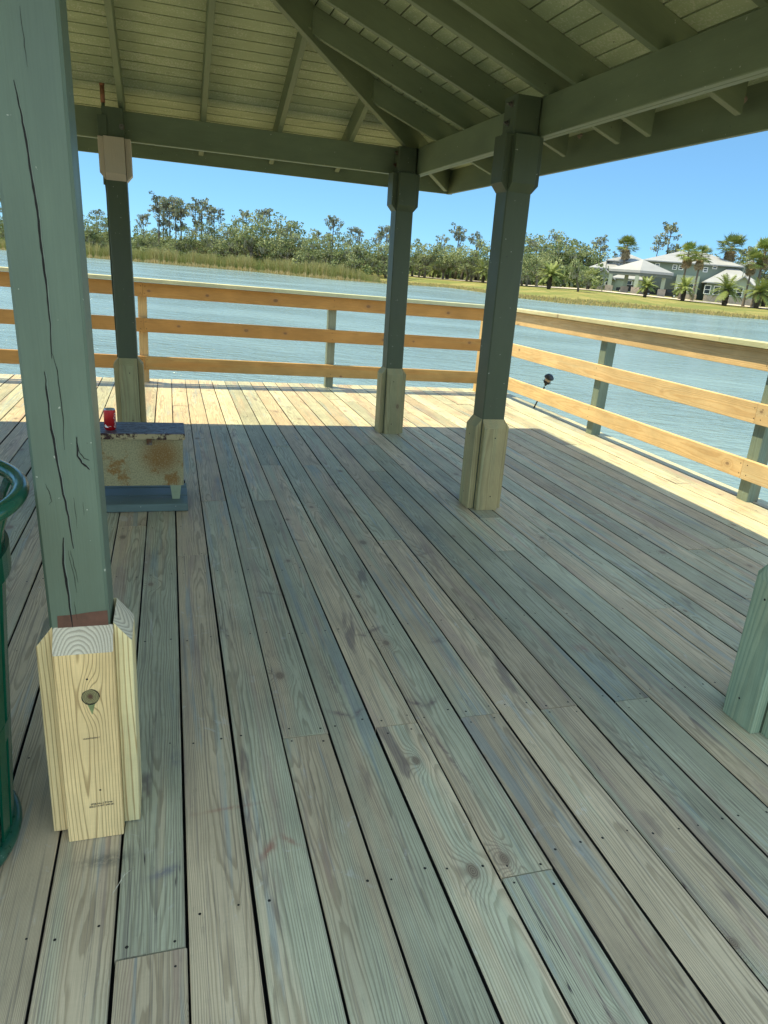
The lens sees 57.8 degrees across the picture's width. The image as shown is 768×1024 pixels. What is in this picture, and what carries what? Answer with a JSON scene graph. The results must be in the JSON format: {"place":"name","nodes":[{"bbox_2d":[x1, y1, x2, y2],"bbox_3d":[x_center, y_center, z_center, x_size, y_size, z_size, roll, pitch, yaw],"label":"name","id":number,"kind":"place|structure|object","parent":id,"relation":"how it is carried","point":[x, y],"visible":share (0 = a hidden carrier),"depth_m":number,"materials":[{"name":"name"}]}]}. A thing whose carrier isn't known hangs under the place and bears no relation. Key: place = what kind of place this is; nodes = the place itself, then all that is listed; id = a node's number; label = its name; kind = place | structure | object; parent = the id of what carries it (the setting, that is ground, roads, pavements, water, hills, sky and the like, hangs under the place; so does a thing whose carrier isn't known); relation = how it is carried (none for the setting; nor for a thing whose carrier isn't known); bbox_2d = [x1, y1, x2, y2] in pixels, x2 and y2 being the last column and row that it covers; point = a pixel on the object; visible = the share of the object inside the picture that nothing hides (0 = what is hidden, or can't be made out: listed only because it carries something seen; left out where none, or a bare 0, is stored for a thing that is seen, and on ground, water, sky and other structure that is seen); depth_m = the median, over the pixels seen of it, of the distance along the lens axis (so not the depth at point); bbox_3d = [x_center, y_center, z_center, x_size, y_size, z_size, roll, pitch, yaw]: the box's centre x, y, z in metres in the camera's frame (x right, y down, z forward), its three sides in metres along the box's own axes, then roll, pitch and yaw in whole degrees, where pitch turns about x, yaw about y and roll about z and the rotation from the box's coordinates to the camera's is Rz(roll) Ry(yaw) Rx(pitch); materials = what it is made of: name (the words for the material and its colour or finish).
{"place":"outdoors","nodes":[
{"label":"outdoors","id":0,"kind":"place"},
{"bbox_2d":[0,250,767,501],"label":"lake","id":1,"kind":"structure","parent":0,"point":[724,433],"depth_m":24.21,"materials":[{"name":"liquid"}]},
{"bbox_2d":[0,374,767,1023],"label":"deck","id":2,"kind":"structure","parent":1,"relation":"in","point":[420,742],"depth_m":2.16,"materials":[{"name":"grey wood"}]},
{"bbox_2d":[0,460,28,866],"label":"litter bin","id":3,"kind":"object","parent":2,"relation":"on","point":[13,501],"visible":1,"depth_m":1.54,"materials":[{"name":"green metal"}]},
{"bbox_2d":[105,483,187,512],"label":"plinth","id":4,"kind":"structure","parent":2,"relation":"on","point":[153,498],"depth_m":3.92,"materials":[{"name":"blue paint"}]},
{"bbox_2d":[100,422,184,498],"bbox_3d":[-1.480,-0.286,3.912,0.697,0.384,0.285,-1,20,-17],"label":"ice chest","id":5,"kind":"object","parent":4,"relation":"on","point":[142,453],"visible":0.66,"depth_m":3.84,"materials":[{"name":"metal"}]},
{"bbox_2d":[103,408,115,430],"bbox_3d":[-1.485,-0.503,3.771,0.062,0.116,0.062,-1,20,-17],"label":"soda can","id":6,"kind":"object","parent":5,"relation":"on","point":[109,414],"visible":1,"depth_m":3.75,"materials":[{"name":"red"}]},
{"bbox_2d":[0,267,484,391],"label":"railing","id":7,"kind":"object","parent":2,"relation":"attached to","point":[330,335],"visible":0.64,"depth_m":7.77,"materials":[{"name":"brown wood"}]},
{"bbox_2d":[0,0,767,841],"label":"pavilion","id":8,"kind":"structure","parent":2,"relation":"on","point":[404,102],"depth_m":3.53,"materials":[{"name":"green paint"}]},
{"bbox_2d":[533,374,553,407],"bbox_3d":[1.781,-1.309,7.848,0.132,0.521,0.272,-1,20,-17],"label":"garden spotlight","id":9,"kind":"object","parent":2,"relation":"on","point":[548,379],"visible":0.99,"depth_m":7.69,"materials":[{"name":"black plastic"}]},
{"bbox_2d":[508,308,767,502],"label":"railing","id":10,"kind":"object","parent":2,"relation":"attached to","point":[750,471],"visible":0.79,"depth_m":5.76,"materials":[{"name":"brown wood"}]},
{"bbox_2d":[0,239,767,319],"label":"reed bed","id":11,"kind":"object","parent":1,"relation":"in","point":[243,263],"visible":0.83,"depth_m":133.00,"materials":[{"name":"plant"}]},
{"bbox_2d":[0,131,767,282],"label":"sky","id":12,"kind":"structure","parent":0,"point":[712,190],"materials":[{"name":"blue"}]},
{"bbox_2d":[292,261,767,319],"bbox_3d":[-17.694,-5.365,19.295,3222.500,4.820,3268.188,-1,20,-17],"label":"ground","id":13,"kind":"structure","parent":0,"point":[602,296],"depth_m":115.76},
{"bbox_2d":[83,213,106,243],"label":"oak tree","id":14,"kind":"object","parent":13,"relation":"on","point":[103,225],"visible":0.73,"depth_m":152.74,"materials":[{"name":"green plant"}]},
{"bbox_2d":[88,209,104,230],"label":"pine tree","id":15,"kind":"object","parent":13,"relation":"on","point":[98,212],"visible":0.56,"depth_m":160.78,"materials":[{"name":"green plant"}]},
{"bbox_2d":[85,223,108,247],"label":"oak tree","id":16,"kind":"object","parent":13,"relation":"on","point":[89,237],"visible":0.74,"depth_m":152.40,"materials":[{"name":"green plant"}]},
{"bbox_2d":[91,214,108,242],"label":"oak tree","id":17,"kind":"object","parent":13,"relation":"on","point":[105,232],"visible":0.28,"depth_m":158.10,"materials":[{"name":"green plant"}]},
{"bbox_2d":[136,213,150,248],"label":"pine tree","id":18,"kind":"object","parent":13,"relation":"on","point":[142,217],"visible":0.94,"depth_m":158.92,"materials":[{"name":"green plant"}]},
{"bbox_2d":[132,225,157,249],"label":"oak tree","id":19,"kind":"object","parent":13,"relation":"on","point":[138,241],"visible":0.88,"depth_m":153.95,"materials":[{"name":"green plant"}]},
{"bbox_2d":[147,191,170,246],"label":"pine tree","id":20,"kind":"object","parent":13,"relation":"on","point":[155,208],"visible":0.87,"depth_m":161.60,"materials":[{"name":"green plant"}]},
{"bbox_2d":[151,228,172,246],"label":"oak tree","id":21,"kind":"object","parent":13,"relation":"on","point":[155,233],"visible":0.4,"depth_m":166.56,"materials":[{"name":"green plant"}]},
{"bbox_2d":[153,199,173,248],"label":"pine tree","id":22,"kind":"object","parent":13,"relation":"on","point":[164,220],"visible":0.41,"depth_m":165.97,"materials":[{"name":"green plant"}]},
{"bbox_2d":[158,197,181,243],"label":"pine tree","id":23,"kind":"object","parent":13,"relation":"on","point":[173,201],"visible":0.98,"depth_m":160.07,"materials":[{"name":"green plant"}]},
{"bbox_2d":[160,231,184,252],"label":"oak tree","id":24,"kind":"object","parent":13,"relation":"on","point":[179,246],"visible":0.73,"depth_m":151.82,"materials":[{"name":"green plant"}]},
{"bbox_2d":[166,206,182,243],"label":"pine tree","id":25,"kind":"object","parent":13,"relation":"on","point":[178,229],"visible":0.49,"depth_m":167.32,"materials":[{"name":"green plant"}]},
{"bbox_2d":[169,195,188,240],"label":"pine tree","id":26,"kind":"object","parent":13,"relation":"on","point":[182,211],"visible":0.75,"depth_m":162.43,"materials":[{"name":"green plant"}]},
{"bbox_2d":[169,223,200,253],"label":"oak tree","id":27,"kind":"object","parent":13,"relation":"on","point":[172,226],"visible":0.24,"depth_m":160.26,"materials":[{"name":"green plant"}]},
{"bbox_2d":[179,223,207,253],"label":"oak tree","id":28,"kind":"object","parent":13,"relation":"on","point":[191,245],"visible":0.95,"depth_m":152.39,"materials":[{"name":"green plant"}]},
{"bbox_2d":[186,203,205,248],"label":"pine tree","id":29,"kind":"object","parent":13,"relation":"on","point":[194,209],"visible":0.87,"depth_m":159.21,"materials":[{"name":"green plant"}]},
{"bbox_2d":[192,197,211,236],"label":"pine tree","id":30,"kind":"object","parent":13,"relation":"on","point":[204,203],"visible":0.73,"depth_m":163.16,"materials":[{"name":"green plant"}]},
{"bbox_2d":[192,232,213,253],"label":"oak tree","id":31,"kind":"object","parent":13,"relation":"on","point":[204,240],"visible":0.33,"depth_m":157.19,"materials":[{"name":"green plant"}]},
{"bbox_2d":[196,223,221,247],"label":"oak tree","id":32,"kind":"object","parent":13,"relation":"on","point":[208,233],"visible":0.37,"depth_m":160.58,"materials":[{"name":"green plant"}]},
{"bbox_2d":[204,206,224,241],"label":"pine tree","id":33,"kind":"object","parent":13,"relation":"on","point":[212,211],"visible":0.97,"depth_m":159.78,"materials":[{"name":"green plant"}]},
{"bbox_2d":[201,219,246,254],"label":"oak tree","id":34,"kind":"object","parent":13,"relation":"on","point":[232,239],"visible":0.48,"depth_m":152.33,"materials":[{"name":"green plant"}]},
{"bbox_2d":[209,224,249,257],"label":"oak tree","id":35,"kind":"object","parent":13,"relation":"on","point":[232,249],"visible":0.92,"depth_m":148.43,"materials":[{"name":"green plant"}]},
{"bbox_2d":[222,215,252,256],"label":"oak tree","id":36,"kind":"object","parent":13,"relation":"on","point":[233,223],"visible":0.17,"depth_m":159.30,"materials":[{"name":"green plant"}]},
{"bbox_2d":[234,209,253,256],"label":"pine tree","id":37,"kind":"object","parent":13,"relation":"on","point":[244,215],"visible":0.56,"depth_m":156.23,"materials":[{"name":"green plant"}]},
{"bbox_2d":[228,221,269,259],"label":"oak tree","id":38,"kind":"object","parent":13,"relation":"on","point":[247,242],"visible":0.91,"depth_m":149.31,"materials":[{"name":"green plant"}]},
{"bbox_2d":[239,224,273,259],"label":"oak tree","id":39,"kind":"object","parent":13,"relation":"on","point":[255,255],"visible":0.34,"depth_m":153.65,"materials":[{"name":"green plant"}]},
{"bbox_2d":[252,208,272,260],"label":"pine tree","id":40,"kind":"object","parent":13,"relation":"on","point":[267,212],"visible":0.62,"depth_m":160.01,"materials":[{"name":"green plant"}]},
{"bbox_2d":[247,212,294,258],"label":"oak tree","id":41,"kind":"object","parent":13,"relation":"on","point":[266,243],"visible":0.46,"depth_m":147.43,"materials":[{"name":"green plant"}]},
{"bbox_2d":[257,218,305,261],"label":"oak tree","id":42,"kind":"object","parent":13,"relation":"on","point":[287,242],"visible":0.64,"depth_m":145.79,"materials":[{"name":"green plant"}]},
{"bbox_2d":[266,228,308,260],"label":"oak tree","id":43,"kind":"object","parent":13,"relation":"on","point":[287,253],"visible":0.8,"depth_m":143.95,"materials":[{"name":"green plant"}]},
{"bbox_2d":[276,226,317,258],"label":"oak tree","id":44,"kind":"object","parent":13,"relation":"on","point":[301,240],"visible":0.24,"depth_m":148.27,"materials":[{"name":"green plant"}]},
{"bbox_2d":[291,233,328,264],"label":"oak tree","id":45,"kind":"object","parent":13,"relation":"on","point":[307,254],"visible":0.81,"depth_m":139.15,"materials":[{"name":"green plant"}]},
{"bbox_2d":[305,233,338,265],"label":"oak tree","id":46,"kind":"object","parent":13,"relation":"on","point":[335,246],"visible":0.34,"depth_m":142.65,"materials":[{"name":"green plant"}]},
{"bbox_2d":[309,236,340,263],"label":"oak tree","id":47,"kind":"object","parent":13,"relation":"on","point":[324,256],"visible":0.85,"depth_m":138.31,"materials":[{"name":"green plant"}]},
{"bbox_2d":[324,215,343,251],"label":"pine tree","id":48,"kind":"object","parent":13,"relation":"on","point":[332,220],"visible":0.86,"depth_m":145.78,"materials":[{"name":"green plant"}]},
{"bbox_2d":[323,232,353,266],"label":"oak tree","id":49,"kind":"object","parent":13,"relation":"on","point":[335,258],"visible":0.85,"depth_m":138.34,"materials":[{"name":"green plant"}]},
{"bbox_2d":[347,226,364,243],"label":"pine tree","id":50,"kind":"object","parent":13,"relation":"on","point":[360,231],"visible":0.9,"depth_m":152.07,"materials":[{"name":"green plant"}]},
{"bbox_2d":[340,242,372,268],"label":"oak tree","id":51,"kind":"object","parent":13,"relation":"on","point":[357,261],"visible":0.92,"depth_m":137.69,"materials":[{"name":"green plant"}]},
{"bbox_2d":[343,234,375,267],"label":"oak tree","id":52,"kind":"object","parent":13,"relation":"on","point":[357,254],"visible":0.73,"depth_m":139.11,"materials":[{"name":"green plant"}]},
{"bbox_2d":[360,239,388,274],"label":"oak tree","id":53,"kind":"object","parent":13,"relation":"on","point":[374,250],"visible":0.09,"depth_m":145.68,"materials":[{"name":"green plant"}]},
{"bbox_2d":[364,244,387,275],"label":"oak tree","id":54,"kind":"object","parent":13,"relation":"on","point":[375,262],"visible":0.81,"depth_m":139.18,"materials":[{"name":"green plant"}]},
{"bbox_2d":[369,244,388,277],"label":"oak tree","id":55,"kind":"object","parent":13,"relation":"on","point":[382,256],"visible":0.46,"depth_m":140.22,"materials":[{"name":"green plant"}]},
{"bbox_2d":[0,226,762,303],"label":"undergrowth","id":56,"kind":"object","parent":13,"relation":"on","point":[564,272],"visible":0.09,"depth_m":152.98,"materials":[{"name":"green plant"}]},
{"bbox_2d":[377,225,389,274],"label":"pine tree","id":57,"kind":"object","parent":13,"relation":"on","point":[387,230],"visible":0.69,"depth_m":150.16,"materials":[{"name":"green plant"}]},
{"bbox_2d":[409,246,424,276],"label":"oak tree","id":58,"kind":"object","parent":13,"relation":"on","point":[412,272],"visible":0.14,"depth_m":168.61,"materials":[{"name":"green plant"}]},
{"bbox_2d":[409,251,432,277],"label":"oak tree","id":59,"kind":"object","parent":13,"relation":"on","point":[417,266],"visible":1,"depth_m":164.11,"materials":[{"name":"green plant"}]},
{"bbox_2d":[410,238,442,277],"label":"oak tree","id":60,"kind":"object","parent":13,"relation":"on","point":[428,259],"visible":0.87,"depth_m":166.56,"materials":[{"name":"green plant"}]},
{"bbox_2d":[428,248,455,279],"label":"oak tree","id":61,"kind":"object","parent":13,"relation":"on","point":[443,264],"visible":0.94,"depth_m":165.82,"materials":[{"name":"green plant"}]},
{"bbox_2d":[435,234,449,256],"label":"pine tree","id":62,"kind":"object","parent":13,"relation":"on","point":[446,239],"visible":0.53,"depth_m":179.68,"materials":[{"name":"green plant"}]},
{"bbox_2d":[434,252,459,279],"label":"date palm","id":63,"kind":"object","parent":13,"relation":"on","point":[448,271],"visible":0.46,"depth_m":167.76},
{"bbox_2d":[436,242,463,268],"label":"oak tree","id":64,"kind":"object","parent":13,"relation":"on","point":[451,250],"visible":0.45,"depth_m":167.21,"materials":[{"name":"green plant"}]},
{"bbox_2d":[448,222,467,276],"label":"pine tree","id":65,"kind":"object","parent":13,"relation":"on","point":[458,233],"visible":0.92,"depth_m":181.18,"materials":[{"name":"green plant"}]},
{"bbox_2d":[448,243,480,279],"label":"oak tree","id":66,"kind":"object","parent":13,"relation":"on","point":[460,272],"visible":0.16,"depth_m":171.50,"materials":[{"name":"green plant"}]},
{"bbox_2d":[453,250,482,281],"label":"oak tree","id":67,"kind":"object","parent":13,"relation":"on","point":[462,267],"visible":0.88,"depth_m":158.14,"materials":[{"name":"green plant"}]},
{"bbox_2d":[456,249,488,281],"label":"oak tree","id":68,"kind":"object","parent":13,"relation":"on","point":[468,259],"visible":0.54,"depth_m":159.90,"materials":[{"name":"green plant"}]},
{"bbox_2d":[468,231,483,280],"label":"pine tree","id":69,"kind":"object","parent":13,"relation":"on","point":[471,240],"visible":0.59,"depth_m":168.10,"materials":[{"name":"green plant"}]},
{"bbox_2d":[467,238,489,280],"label":"oak tree","id":70,"kind":"object","parent":13,"relation":"on","point":[480,244],"visible":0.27,"depth_m":160.33,"materials":[{"name":"green plant"}]},
{"bbox_2d":[473,260,488,282],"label":"date palm","id":71,"kind":"object","parent":13,"relation":"on","point":[483,276],"visible":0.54,"depth_m":154.80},
{"bbox_2d":[477,247,489,274],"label":"oak tree","id":72,"kind":"object","parent":13,"relation":"on","point":[485,264],"visible":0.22,"depth_m":148.07,"materials":[{"name":"green plant"}]},
{"bbox_2d":[520,242,537,285],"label":"oak tree","id":73,"kind":"object","parent":13,"relation":"on","point":[526,266],"visible":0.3,"depth_m":138.60,"materials":[{"name":"green plant"}]},
{"bbox_2d":[521,255,544,286],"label":"oak tree","id":74,"kind":"object","parent":13,"relation":"on","point":[525,272],"visible":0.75,"depth_m":136.46,"materials":[{"name":"green plant"}]},
{"bbox_2d":[525,240,554,283],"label":"oak tree","id":75,"kind":"object","parent":13,"relation":"on","point":[540,242],"visible":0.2,"depth_m":165.75,"materials":[{"name":"green plant"}]},
{"bbox_2d":[526,249,556,286],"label":"oak tree","id":76,"kind":"object","parent":13,"relation":"on","point":[540,266],"visible":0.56,"depth_m":140.41,"materials":[{"name":"green plant"}]},
{"bbox_2d":[524,232,567,284],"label":"oak tree","id":77,"kind":"object","parent":13,"relation":"on","point":[529,281],"visible":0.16,"depth_m":153.19,"materials":[{"name":"green plant"}]},
{"bbox_2d":[526,231,565,258],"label":"oak tree","id":78,"kind":"object","parent":13,"relation":"on","point":[557,240],"visible":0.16,"depth_m":185.65,"materials":[{"name":"green plant"}]},
{"bbox_2d":[535,262,566,288],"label":"date palm","id":79,"kind":"object","parent":13,"relation":"on","point":[551,273],"visible":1,"depth_m":122.09,"materials":[{"name":"plant"}]},
{"bbox_2d":[534,229,573,268],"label":"oak tree","id":80,"kind":"object","parent":13,"relation":"on","point":[555,237],"visible":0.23,"depth_m":182.73,"materials":[{"name":"green plant"}]},
{"bbox_2d":[542,241,570,262],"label":"oak tree","id":81,"kind":"object","parent":13,"relation":"on","point":[557,250],"visible":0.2,"depth_m":181.81,"materials":[{"name":"green plant"}]},
{"bbox_2d":[549,234,585,264],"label":"oak tree","id":82,"kind":"object","parent":13,"relation":"on","point":[573,251],"visible":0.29,"depth_m":182.16,"materials":[{"name":"green plant"}]},
{"bbox_2d":[568,247,598,291],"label":"oak tree","id":83,"kind":"object","parent":13,"relation":"on","point":[575,265],"visible":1,"depth_m":115.62,"materials":[{"name":"green plant"}]},
{"bbox_2d":[567,238,603,266],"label":"oak tree","id":84,"kind":"object","parent":13,"relation":"on","point":[593,257],"visible":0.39,"depth_m":181.90,"materials":[{"name":"green plant"}]},
{"bbox_2d":[580,267,598,288],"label":"date palm","id":85,"kind":"object","parent":13,"relation":"on","point":[587,284],"visible":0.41,"depth_m":137.91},
{"bbox_2d":[578,246,613,265],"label":"oak tree","id":86,"kind":"object","parent":13,"relation":"on","point":[590,264],"visible":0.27,"depth_m":181.94,"materials":[{"name":"green plant"}]},
{"bbox_2d":[590,234,610,260],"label":"pine tree","id":87,"kind":"object","parent":13,"relation":"on","point":[604,247],"visible":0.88,"depth_m":183.25,"materials":[{"name":"green plant"}]},
{"bbox_2d":[615,234,638,264],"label":"fan palm","id":88,"kind":"object","parent":13,"relation":"on","point":[625,254],"visible":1,"depth_m":166.09,"materials":[{"name":"green plant"}]},
{"bbox_2d":[635,276,657,297],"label":"date palm","id":89,"kind":"object","parent":13,"relation":"on","point":[647,283],"visible":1,"depth_m":125.56,"materials":[{"name":"plant"}]},
{"bbox_2d":[650,237,670,255],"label":"pine tree","id":90,"kind":"object","parent":13,"relation":"on","point":[659,242],"visible":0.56,"depth_m":183.08,"materials":[{"name":"green plant"}]},
{"bbox_2d":[565,251,759,305],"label":"lodge building","id":91,"kind":"structure","parent":13,"relation":"on","point":[666,270],"depth_m":155.60,"materials":[{"name":"white"}]},
{"bbox_2d":[654,221,681,253],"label":"pine tree","id":92,"kind":"object","parent":13,"relation":"on","point":[667,227],"visible":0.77,"depth_m":182.93,"materials":[{"name":"green plant"}]},
{"bbox_2d":[670,275,699,300],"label":"date palm","id":93,"kind":"object","parent":13,"relation":"on","point":[684,284],"visible":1,"depth_m":130.50,"materials":[{"name":"plant"}]},
{"bbox_2d":[674,240,698,298],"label":"fan palm","id":94,"kind":"object","parent":13,"relation":"on","point":[690,246],"visible":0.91,"depth_m":137.07,"materials":[{"name":"green plant"}]},
{"bbox_2d":[689,245,712,300],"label":"fan palm","id":95,"kind":"object","parent":13,"relation":"on","point":[699,263],"visible":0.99,"depth_m":134.64,"materials":[{"name":"green plant"}]},
{"bbox_2d":[709,273,744,305],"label":"date palm","id":96,"kind":"object","parent":13,"relation":"on","point":[728,286],"visible":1,"depth_m":125.56,"materials":[{"name":"plant"}]},
{"bbox_2d":[716,231,746,261],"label":"fan palm","id":97,"kind":"object","parent":13,"relation":"on","point":[730,254],"visible":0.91,"depth_m":158.02,"materials":[{"name":"green plant"}]},
{"bbox_2d":[740,250,766,306],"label":"fan palm","id":98,"kind":"object","parent":13,"relation":"on","point":[751,266],"visible":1,"depth_m":129.73,"materials":[{"name":"green plant"}]},
{"bbox_2d":[741,277,767,308],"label":"date palm","id":99,"kind":"object","parent":13,"relation":"on","point":[758,290],"visible":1,"depth_m":128.51,"materials":[{"name":"plant"}]},
{"bbox_2d":[747,236,767,307],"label":"fan palm","id":100,"kind":"object","parent":13,"relation":"on","point":[763,243],"visible":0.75,"depth_m":130.04,"materials":[{"name":"green plant"}]},
{"bbox_2d":[524,236,538,284],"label":"pine tree","id":101,"kind":"object","parent":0,"point":[533,242],"visible":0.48,"depth_m":153.52,"materials":[{"name":"green plant"}]},
{"bbox_2d":[409,275,767,308],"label":"path","id":102,"kind":"structure","parent":0,"point":[611,291],"depth_m":139.59,"materials":[{"name":"concrete"}]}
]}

